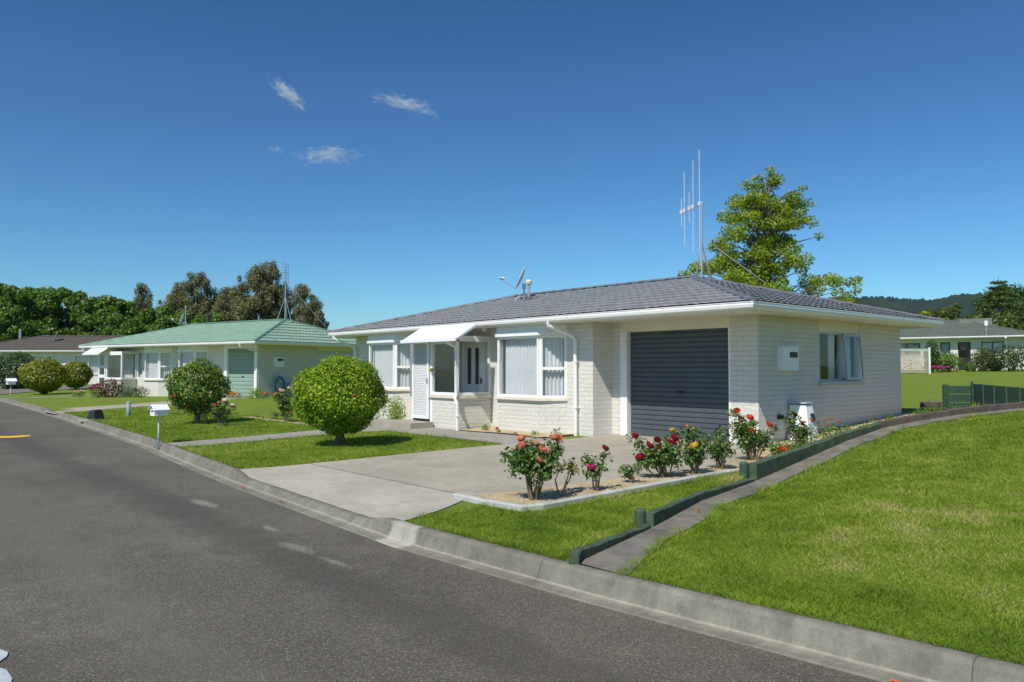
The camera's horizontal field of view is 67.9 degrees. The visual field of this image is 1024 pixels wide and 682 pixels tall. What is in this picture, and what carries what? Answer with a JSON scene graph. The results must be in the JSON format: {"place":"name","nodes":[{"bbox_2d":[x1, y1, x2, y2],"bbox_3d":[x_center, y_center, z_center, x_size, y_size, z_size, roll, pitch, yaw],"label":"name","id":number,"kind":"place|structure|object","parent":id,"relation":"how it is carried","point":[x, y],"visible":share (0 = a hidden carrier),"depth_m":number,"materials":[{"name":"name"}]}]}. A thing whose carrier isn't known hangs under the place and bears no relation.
{"place":"outdoors","nodes":[
{"label":"outdoors","id":0,"kind":"place"},
{"bbox_2d":[0,385,93,393],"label":"side road","id":1,"kind":"structure","parent":0,"point":[4,391],"depth_m":49.39,"materials":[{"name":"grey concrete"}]},
{"bbox_2d":[44,396,244,413],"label":"driveway","id":2,"kind":"structure","parent":0,"point":[76,409],"depth_m":28.59,"materials":[{"name":"concrete"}]},
{"bbox_2d":[169,429,382,445],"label":"path","id":3,"kind":"structure","parent":0,"point":[249,438],"depth_m":15.84,"materials":[{"name":"concrete"}]},
{"bbox_2d":[0,402,880,681],"bbox_3d":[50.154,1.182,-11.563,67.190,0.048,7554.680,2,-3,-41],"label":"road","id":4,"kind":"structure","parent":0,"point":[122,561],"depth_m":5.16,"materials":[{"name":"grey asphalt"}]},
{"bbox_2d":[0,668,11,681],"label":"road marking","id":5,"kind":"object","parent":4,"relation":"on","point":[5,675],"visible":1,"depth_m":3.88,"materials":[{"name":"white paint"}]},
{"bbox_2d":[0,397,1023,681],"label":"kerb","id":6,"kind":"structure","parent":4,"relation":"on","point":[874,655],"depth_m":5.08,"materials":[{"name":"concrete"}]},
{"bbox_2d":[147,404,169,450],"bbox_3d":[-6.950,1.700,14.968,0.297,0.908,0.317,-2,-3,43],"label":"mailbox","id":7,"kind":"object","parent":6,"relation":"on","point":[158,410],"visible":1,"depth_m":14.94,"materials":[{"name":"white metal"}]},
{"bbox_2d":[364,425,563,443],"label":"path","id":8,"kind":"structure","parent":0,"point":[504,438],"depth_m":15.94,"materials":[{"name":"concrete"}]},
{"bbox_2d":[0,370,1023,664],"bbox_3d":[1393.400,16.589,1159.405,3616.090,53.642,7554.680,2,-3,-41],"label":"ground","id":9,"kind":"structure","parent":0,"point":[918,388],"depth_m":7.18,"materials":[{"name":"green plant"}]},
{"bbox_2d":[0,283,24,338],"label":"broadleaf tree","id":10,"kind":"object","parent":9,"relation":"on","point":[2,293],"visible":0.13,"depth_m":84.77,"materials":[{"name":"green plant"}]},
{"bbox_2d":[0,351,35,388],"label":"ball shrub","id":11,"kind":"object","parent":9,"relation":"on","point":[8,366],"visible":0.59,"depth_m":52.27,"materials":[{"name":"green plant"}]},
{"bbox_2d":[0,285,40,341],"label":"broadleaf tree","id":12,"kind":"object","parent":9,"relation":"on","point":[14,294],"visible":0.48,"depth_m":83.65,"materials":[{"name":"green plant"}]},
{"bbox_2d":[11,286,63,337],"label":"broadleaf tree","id":13,"kind":"object","parent":9,"relation":"on","point":[30,291],"visible":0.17,"depth_m":85.45,"materials":[{"name":"green plant"}]},
{"bbox_2d":[16,357,70,394],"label":"ball shrub","id":14,"kind":"object","parent":9,"relation":"on","point":[53,377],"visible":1,"depth_m":41.82,"materials":[{"name":"green plant"}]},
{"bbox_2d":[20,286,66,335],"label":"broadleaf tree","id":15,"kind":"object","parent":9,"relation":"on","point":[49,299],"visible":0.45,"depth_m":85.31,"materials":[{"name":"green plant"}]},
{"bbox_2d":[54,287,74,325],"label":"broadleaf tree","id":16,"kind":"object","parent":9,"relation":"on","point":[63,292],"visible":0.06,"depth_m":90.01,"materials":[{"name":"green plant"}]},
{"bbox_2d":[0,329,129,385],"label":"bungalow","id":17,"kind":"object","parent":9,"relation":"on","point":[64,349],"visible":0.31,"depth_m":62.18,"materials":[{"name":"beige paint"}]},
{"bbox_2d":[74,355,97,374],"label":"window","id":18,"kind":"structure","parent":17,"relation":"in","point":[92,360],"depth_m":62.14,"materials":[{"name":"white glass"}]},
{"bbox_2d":[56,290,96,334],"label":"broadleaf tree","id":19,"kind":"object","parent":9,"relation":"on","point":[72,300],"visible":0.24,"depth_m":88.41,"materials":[{"name":"green plant"}]},
{"bbox_2d":[64,361,93,389],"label":"ball shrub","id":20,"kind":"object","parent":9,"relation":"on","point":[79,378],"visible":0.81,"depth_m":48.60,"materials":[{"name":"green plant"}]},
{"bbox_2d":[60,296,105,334],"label":"broadleaf tree","id":21,"kind":"object","parent":9,"relation":"on","point":[80,316],"visible":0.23,"depth_m":87.17,"materials":[{"name":"green plant"}]},
{"bbox_2d":[77,409,109,421],"bbox_3d":[-12.124,2.154,22.074,0.900,0.347,0.550,-2,-3,39],"label":"utility box","id":22,"kind":"object","parent":9,"relation":"on","point":[97,414],"visible":0.8,"depth_m":21.92,"materials":[{"name":"black plastic"}]},
{"bbox_2d":[80,294,126,334],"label":"broadleaf tree","id":23,"kind":"object","parent":9,"relation":"on","point":[99,324],"visible":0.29,"depth_m":87.05,"materials":[{"name":"green plant"}]},
{"bbox_2d":[97,378,124,396],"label":"red shrub","id":24,"kind":"object","parent":9,"relation":"on","point":[111,392],"visible":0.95,"depth_m":36.97,"materials":[{"name":"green plant"}]},
{"bbox_2d":[99,312,124,334],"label":"broadleaf tree","id":25,"kind":"object","parent":9,"relation":"on","point":[114,318],"visible":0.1,"depth_m":79.59,"materials":[{"name":"green plant"}]},
{"bbox_2d":[101,298,138,334],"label":"broadleaf tree","id":26,"kind":"object","parent":9,"relation":"on","point":[126,308],"visible":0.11,"depth_m":89.12,"materials":[{"name":"green plant"}]},
{"bbox_2d":[115,317,139,334],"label":"broadleaf tree","id":27,"kind":"object","parent":9,"relation":"on","point":[128,327],"visible":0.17,"depth_m":77.35,"materials":[{"name":"green plant"}]},
{"bbox_2d":[132,282,153,313],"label":"pine tree","id":28,"kind":"object","parent":9,"relation":"on","point":[144,292],"visible":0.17,"depth_m":97.85,"materials":[{"name":"green plant"}]},
{"bbox_2d":[136,308,159,333],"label":"broadleaf tree","id":29,"kind":"object","parent":9,"relation":"on","point":[146,318],"visible":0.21,"depth_m":79.29,"materials":[{"name":"green plant"}]},
{"bbox_2d":[147,305,179,331],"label":"broadleaf tree","id":30,"kind":"object","parent":9,"relation":"on","point":[164,313],"visible":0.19,"depth_m":75.24,"materials":[{"name":"green plant"}]},
{"bbox_2d":[161,292,181,325],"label":"pine tree","id":31,"kind":"object","parent":9,"relation":"on","point":[172,300],"visible":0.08,"depth_m":91.67,"materials":[{"name":"green plant"}]},
{"bbox_2d":[170,280,193,310],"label":"pine tree","id":32,"kind":"object","parent":9,"relation":"on","point":[176,288],"visible":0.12,"depth_m":95.68,"materials":[{"name":"green plant"}]},
{"bbox_2d":[169,310,195,327],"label":"broadleaf tree","id":33,"kind":"object","parent":9,"relation":"on","point":[177,317],"visible":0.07,"depth_m":74.70,"materials":[{"name":"green plant"}]},
{"bbox_2d":[175,271,215,325],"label":"pine tree","id":34,"kind":"object","parent":9,"relation":"on","point":[199,279],"visible":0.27,"depth_m":92.95,"materials":[{"name":"green plant"}]},
{"bbox_2d":[162,357,232,422],"bbox_3d":[-8.286,1.354,20.075,1.810,1.849,1.720,2,-3,-41],"label":"ball shrub","id":35,"kind":"object","parent":9,"relation":"on","point":[184,393],"visible":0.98,"depth_m":19.64,"materials":[{"name":"green plant"}]},
{"bbox_2d":[188,402,214,423],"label":"young leafy shrub","id":36,"kind":"object","parent":9,"relation":"on","point":[206,413],"visible":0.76,"depth_m":19.74,"materials":[{"name":"green plant"}]},
{"bbox_2d":[198,285,220,313],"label":"pine tree","id":37,"kind":"object","parent":9,"relation":"on","point":[210,293],"visible":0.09,"depth_m":94.82,"materials":[{"name":"green plant"}]},
{"bbox_2d":[202,312,224,323],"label":"broadleaf tree","id":38,"kind":"object","parent":9,"relation":"on","point":[216,317],"visible":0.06,"depth_m":75.67,"materials":[{"name":"green plant"}]},
{"bbox_2d":[79,315,355,397],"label":"green roofed house","id":39,"kind":"structure","parent":9,"relation":"on","point":[248,355],"depth_m":35.89,"materials":[{"name":"beige paint"}]},
{"bbox_2d":[98,353,105,389],"bbox_3d":[-20.791,1.595,38.605,0.640,1.920,0.048,-1,-2,33],"label":"screen door","id":40,"kind":"structure","parent":39,"relation":"in","point":[99,376],"depth_m":38.60,"materials":[{"name":"white metal"}]},
{"bbox_2d":[132,352,143,378],"bbox_3d":[-18.800,1.228,38.399,1.000,1.362,0.182,-1,-2,33],"label":"window","id":41,"kind":"structure","parent":39,"relation":"in","point":[140,355],"depth_m":38.38,"materials":[{"name":"white glass"}]},
{"bbox_2d":[143,347,171,395],"bbox_3d":[-17.380,1.573,37.130,2.073,2.558,0.573,-1,-2,33],"label":"bay window","id":42,"kind":"structure","parent":39,"relation":"in","point":[158,360],"depth_m":36.83,"materials":[{"name":"white paint"}]},
{"bbox_2d":[177,346,208,385],"bbox_3d":[-15.049,1.518,35.624,2.123,2.558,0.577,-1,-2,33],"label":"bay window","id":43,"kind":"structure","parent":39,"relation":"in","point":[187,353],"depth_m":35.37,"materials":[{"name":"white glass"}]},
{"bbox_2d":[229,348,253,396],"bbox_3d":[-12.063,1.410,34.029,1.886,2.140,0.051,-1,-2,33],"label":"garage door","id":44,"kind":"structure","parent":39,"relation":"in","point":[241,361],"depth_m":34.05,"materials":[{"name":"green metal"}]},
{"bbox_2d":[276,263,325,327],"bbox_3d":[-10.241,-2.202,37.199,2.358,3.119,0.665,0,-2,-1],"label":"tv antenna","id":45,"kind":"object","parent":39,"relation":"attached to","point":[285,272],"visible":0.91,"depth_m":37.07,"materials":[{"name":"metal"}]},
{"bbox_2d":[318,351,353,363],"bbox_3d":[-8.602,0.839,37.308,0.173,0.662,2.600,-1,-2,33],"label":"window","id":46,"kind":"structure","parent":39,"relation":"in","point":[321,354],"depth_m":37.00,"materials":[{"name":"glass"}]},
{"bbox_2d":[208,299,233,322],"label":"pine tree","id":47,"kind":"object","parent":9,"relation":"on","point":[222,309],"visible":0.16,"depth_m":87.86,"materials":[{"name":"green plant"}]},
{"bbox_2d":[210,398,236,425],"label":"rose bush","id":48,"kind":"object","parent":9,"relation":"on","point":[220,412],"visible":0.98,"depth_m":19.14,"materials":[{"name":"green plant"}]},
{"bbox_2d":[215,286,234,312],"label":"pine tree","id":49,"kind":"object","parent":9,"relation":"on","point":[224,296],"visible":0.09,"depth_m":92.08,"materials":[{"name":"green plant"}]},
{"bbox_2d":[226,275,257,320],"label":"pine tree","id":50,"kind":"object","parent":9,"relation":"on","point":[236,295],"visible":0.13,"depth_m":89.60,"materials":[{"name":"green plant"}]},
{"bbox_2d":[234,262,281,321],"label":"pine tree","id":51,"kind":"object","parent":9,"relation":"on","point":[256,279],"visible":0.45,"depth_m":88.54,"materials":[{"name":"green plant"}]},
{"bbox_2d":[251,261,289,319],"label":"pine tree","id":52,"kind":"object","parent":9,"relation":"on","point":[274,274],"visible":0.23,"depth_m":90.83,"materials":[{"name":"green plant"}]},
{"bbox_2d":[248,416,315,425],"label":"garden soil","id":53,"kind":"structure","parent":9,"relation":"on","point":[280,420],"depth_m":20.45,"materials":[{"name":"brown soil"}]},
{"bbox_2d":[272,386,293,421],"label":"rose bush","id":54,"kind":"object","parent":53,"relation":"on","point":[285,406],"visible":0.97,"depth_m":19.94,"materials":[{"name":"green plant"}]},
{"bbox_2d":[274,282,297,320],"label":"pine tree","id":55,"kind":"object","parent":9,"relation":"on","point":[287,298],"visible":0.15,"depth_m":91.91,"materials":[{"name":"green plant"}]},
{"bbox_2d":[289,283,320,326],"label":"pine tree","id":56,"kind":"object","parent":9,"relation":"on","point":[303,292],"visible":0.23,"depth_m":87.90,"materials":[{"name":"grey plant"}]},
{"bbox_2d":[301,295,329,328],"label":"pine tree","id":57,"kind":"object","parent":9,"relation":"on","point":[316,307],"visible":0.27,"depth_m":87.32,"materials":[{"name":"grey plant"}]},
{"bbox_2d":[288,351,390,445],"bbox_3d":[-3.225,1.123,14.239,1.905,1.864,1.879,2,-3,-41],"label":"ball shrub","id":58,"kind":"object","parent":9,"relation":"on","point":[328,406],"visible":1,"depth_m":13.76,"materials":[{"name":"green plant"}]},
{"bbox_2d":[240,464,461,520],"bbox_3d":[-2.146,1.847,9.582,1.312,0.088,4.824,2,-3,-41],"label":"driveway crossing","id":59,"kind":"object","parent":9,"relation":"on","point":[371,496],"visible":0.98,"depth_m":9.33,"materials":[{"name":"concrete"}]},
{"bbox_2d":[385,396,405,418],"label":"shrub","id":60,"kind":"object","parent":9,"relation":"on","point":[395,408],"visible":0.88,"depth_m":18.82,"materials":[{"name":"green plant"}]},
{"bbox_2d":[459,427,571,436],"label":"garden soil","id":61,"kind":"structure","parent":9,"relation":"on","point":[492,429],"depth_m":16.25,"materials":[{"name":"brown soil"}]},
{"bbox_2d":[453,468,738,510],"bbox_3d":[1.612,1.771,9.097,4.534,0.219,1.097,1,-2,-25],"label":"bed edging","id":62,"kind":"object","parent":9,"relation":"on","point":[477,500],"visible":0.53,"depth_m":8.38,"materials":[{"name":"grey concrete"}]},
{"bbox_2d":[328,275,943,443],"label":"brick house","id":63,"kind":"structure","parent":9,"relation":"on","point":[660,357],"depth_m":15.74,"materials":[{"name":"white brick"}]},
{"bbox_2d":[367,333,412,419],"bbox_3d":[-3.411,1.089,20.957,0.578,2.558,2.223,2,-3,-41],"label":"bay window","id":64,"kind":"structure","parent":63,"relation":"in","point":[391,357],"depth_m":20.46,"materials":[{"name":"white paint"}]},
{"bbox_2d":[412,342,429,419],"bbox_3d":[-2.181,0.941,18.273,0.125,1.880,0.690,2,-3,-41],"label":"screen door","id":65,"kind":"structure","parent":63,"relation":"in","point":[421,350],"depth_m":18.27,"materials":[{"name":"white metal"}]},
{"bbox_2d":[462,341,484,392],"bbox_3d":[-0.922,0.935,18.408,0.110,1.940,0.860,2,-3,-41],"label":"front door","id":66,"kind":"structure","parent":63,"relation":"in","point":[473,353],"depth_m":18.42,"materials":[{"name":"white paint"}]},
{"bbox_2d":[499,267,525,299],"bbox_3d":[0.017,-1.504,20.835,0.732,1.051,0.589,0,-2,2],"label":"satellite dish","id":67,"kind":"object","parent":63,"relation":"attached to","point":[520,280],"visible":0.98,"depth_m":20.78,"materials":[{"name":"metal"}]},
{"bbox_2d":[494,324,567,432],"bbox_3d":[0.287,0.936,16.722,0.585,2.558,2.273,2,-3,-41],"label":"bay window","id":68,"kind":"structure","parent":63,"relation":"in","point":[531,396],"depth_m":16.30,"materials":[{"name":"white paint"}]},
{"bbox_2d":[630,328,728,442],"bbox_3d":[3.200,0.825,14.693,0.051,2.108,2.380,2,-3,-41],"label":"garage door","id":69,"kind":"structure","parent":63,"relation":"in","point":[679,378],"depth_m":14.68,"materials":[{"name":"grey metal"}]},
{"bbox_2d":[680,152,764,282],"bbox_3d":[4.805,-2.840,17.447,1.918,3.169,0.291,-1,-2,21],"label":"tv antenna","id":70,"kind":"object","parent":63,"relation":"attached to","point":[684,210],"visible":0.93,"depth_m":17.55,"materials":[{"name":"metal"}]},
{"bbox_2d":[818,331,864,384],"bbox_3d":[6.574,0.357,15.351,1.830,1.045,0.321,2,-3,-41],"label":"window","id":71,"kind":"structure","parent":63,"relation":"in","point":[844,377],"depth_m":15.40,"materials":[{"name":"glass"}]},
{"bbox_2d":[677,165,863,303],"bbox_3d":[11.430,-2.754,33.986,8.053,10.383,6.599,0,-2,-2],"label":"oak tree","id":72,"kind":"object","parent":9,"relation":"on","point":[765,248],"visible":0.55,"depth_m":33.67,"materials":[{"name":"green plant"}]},
{"bbox_2d":[569,401,1023,564],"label":"timber edging","id":73,"kind":"object","parent":9,"relation":"on","point":[752,471],"visible":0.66,"depth_m":9.93,"materials":[{"name":"green paint"}]},
{"bbox_2d":[580,408,1023,574],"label":"mowing strip","id":74,"kind":"object","parent":9,"relation":"on","point":[627,550],"visible":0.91,"depth_m":7.89,"materials":[{"name":"grey concrete"}]},
{"bbox_2d":[900,347,930,373],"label":"lattice screen","id":75,"kind":"object","parent":9,"relation":"on","point":[916,361],"visible":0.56,"depth_m":46.12,"materials":[{"name":"white wood"}]},
{"bbox_2d":[924,339,940,371],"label":"shrub","id":76,"kind":"object","parent":9,"relation":"on","point":[933,357],"visible":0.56,"depth_m":49.26,"materials":[{"name":"green plant"}]},
{"bbox_2d":[926,307,949,319],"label":"olive green tree","id":77,"kind":"object","parent":9,"relation":"on","point":[934,312],"visible":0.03,"depth_m":94.81,"materials":[{"name":"green plant"}]},
{"bbox_2d":[935,351,962,371],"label":"shrub","id":78,"kind":"object","parent":9,"relation":"on","point":[945,360],"visible":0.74,"depth_m":49.01,"materials":[{"name":"green plant"}]},
{"bbox_2d":[939,303,964,319],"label":"olive green tree","id":79,"kind":"object","parent":9,"relation":"on","point":[952,311],"visible":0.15,"depth_m":95.35,"materials":[{"name":"green plant"}]},
{"bbox_2d":[900,318,1023,369],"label":"bungalow","id":80,"kind":"object","parent":9,"relation":"on","point":[963,339],"visible":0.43,"depth_m":52.78,"materials":[{"name":"beige paint"}]},
{"bbox_2d":[900,343,920,356],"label":"window","id":81,"kind":"structure","parent":80,"relation":"in","point":[907,345],"depth_m":54.13,"materials":[{"name":"grey glass"}]},
{"bbox_2d":[958,342,970,369],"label":"door","id":82,"kind":"structure","parent":80,"relation":"in","point":[964,360],"depth_m":52.06,"materials":[{"name":"brown metal"}]},
{"bbox_2d":[981,341,1003,357],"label":"window","id":83,"kind":"structure","parent":80,"relation":"in","point":[992,345],"depth_m":51.21,"materials":[{"name":"grey glass"}]},
{"bbox_2d":[920,381,1023,408],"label":"fence","id":84,"kind":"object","parent":9,"relation":"on","point":[982,394],"depth_m":18.40,"materials":[{"name":"green paint"}]},
{"bbox_2d":[970,346,998,370],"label":"shrub","id":85,"kind":"object","parent":9,"relation":"on","point":[983,360],"visible":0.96,"depth_m":48.67,"materials":[{"name":"green plant"}]},
{"bbox_2d":[972,277,1020,322],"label":"norfolk pine","id":86,"kind":"object","parent":9,"relation":"on","point":[999,299],"visible":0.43,"depth_m":83.83,"materials":[{"name":"green plant"}]},
{"bbox_2d":[971,283,1023,324],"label":"macrocarpa tree","id":87,"kind":"object","parent":9,"relation":"on","point":[1018,294],"visible":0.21,"depth_m":107.12,"materials":[{"name":"green plant"}]},
{"bbox_2d":[988,344,1023,371],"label":"shrub","id":88,"kind":"object","parent":9,"relation":"on","point":[1009,357],"visible":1,"depth_m":47.71,"materials":[{"name":"green plant"}]},
{"bbox_2d":[988,301,1023,323],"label":"olive green tree","id":89,"kind":"object","parent":9,"relation":"on","point":[994,315],"visible":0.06,"depth_m":79.96,"materials":[{"name":"green plant"}]},
{"bbox_2d":[993,314,1023,329],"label":"olive green tree","id":90,"kind":"object","parent":9,"relation":"on","point":[1007,320],"visible":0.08,"depth_m":73.45,"materials":[{"name":"green plant"}]},
{"bbox_2d":[0,0,1023,329],"label":"sky","id":91,"kind":"structure","parent":0,"point":[401,157],"materials":[{"name":"blue"}]},
{"bbox_2d":[310,434,758,495],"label":"driveway","id":92,"kind":"structure","parent":0,"point":[479,470],"depth_m":11.20,"materials":[{"name":"concrete"}]},
{"bbox_2d":[473,413,915,504],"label":"garden soil","id":93,"kind":"structure","parent":0,"point":[548,494],"depth_m":9.19,"materials":[{"name":"beige soil"}]},
{"bbox_2d":[499,434,564,500],"bbox_3d":[0.220,1.415,8.367,0.690,0.784,0.630,-1,-2,16],"label":"rose bush","id":94,"kind":"object","parent":93,"relation":"on","point":[525,457],"visible":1,"depth_m":8.25,"materials":[{"name":"green plant"}]},
{"bbox_2d":[552,457,579,491],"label":"rose bush","id":95,"kind":"object","parent":93,"relation":"on","point":[571,467],"visible":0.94,"depth_m":8.79,"materials":[{"name":"green plant"}]},
{"bbox_2d":[580,444,612,490],"bbox_3d":[0.981,1.501,8.830,0.370,0.604,0.277,0,-2,-12],"label":"rose bush","id":96,"kind":"object","parent":93,"relation":"on","point":[591,472],"visible":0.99,"depth_m":8.81,"materials":[{"name":"green plant"}]},
{"bbox_2d":[618,458,642,482],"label":"rose bush","id":97,"kind":"object","parent":93,"relation":"on","point":[627,472],"visible":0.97,"depth_m":9.31,"materials":[{"name":"green plant"}]},
{"bbox_2d":[625,432,688,477],"bbox_3d":[1.866,1.482,9.697,0.687,0.651,0.651,2,-3,-41],"label":"rose bush","id":98,"kind":"object","parent":93,"relation":"on","point":[661,456],"visible":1,"depth_m":9.65,"materials":[{"name":"green plant"}]},
{"bbox_2d":[667,425,711,473],"bbox_3d":[2.355,1.455,9.977,0.527,0.703,0.552,2,-3,-41],"label":"rose bush","id":99,"kind":"object","parent":93,"relation":"on","point":[696,453],"visible":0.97,"depth_m":9.94,"materials":[{"name":"green plant"}]},
{"bbox_2d":[700,425,737,468],"bbox_3d":[2.812,1.482,10.443,0.485,0.663,0.484,0,-2,-6],"label":"rose bush","id":100,"kind":"object","parent":93,"relation":"on","point":[717,448],"visible":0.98,"depth_m":10.38,"materials":[{"name":"green plant"}]},
{"bbox_2d":[726,408,786,460],"bbox_3d":[3.645,1.423,11.389,0.839,0.859,0.635,0,-2,0],"label":"rose bush","id":101,"kind":"object","parent":93,"relation":"on","point":[744,430],"visible":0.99,"depth_m":11.31,"materials":[{"name":"green plant"}]},
{"bbox_2d":[783,406,813,446],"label":"rose bush","id":102,"kind":"object","parent":93,"relation":"on","point":[797,434],"visible":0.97,"depth_m":12.78,"materials":[{"name":"green plant"}]},
{"bbox_2d":[787,402,818,440],"bbox_3d":[5.284,1.455,13.815,0.398,0.690,0.448,2,-3,-41],"label":"utility cabinet","id":103,"kind":"object","parent":93,"relation":"on","point":[804,411],"visible":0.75,"depth_m":13.73,"materials":[{"name":"white metal"}]},
{"bbox_2d":[801,418,836,443],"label":"plant","id":104,"kind":"object","parent":93,"relation":"on","point":[822,434],"visible":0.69,"depth_m":13.01,"materials":[{"name":"green plant"}]},
{"bbox_2d":[822,418,850,435],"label":"plant","id":105,"kind":"object","parent":93,"relation":"on","point":[837,429],"visible":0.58,"depth_m":13.21,"materials":[{"name":"green plant"}]},
{"bbox_2d":[822,292,1023,318],"bbox_3d":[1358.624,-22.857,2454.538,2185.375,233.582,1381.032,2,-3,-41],"label":"hills","id":106,"kind":"structure","parent":0,"point":[909,305],"depth_m":2140.92,"materials":[{"name":"green plant"}]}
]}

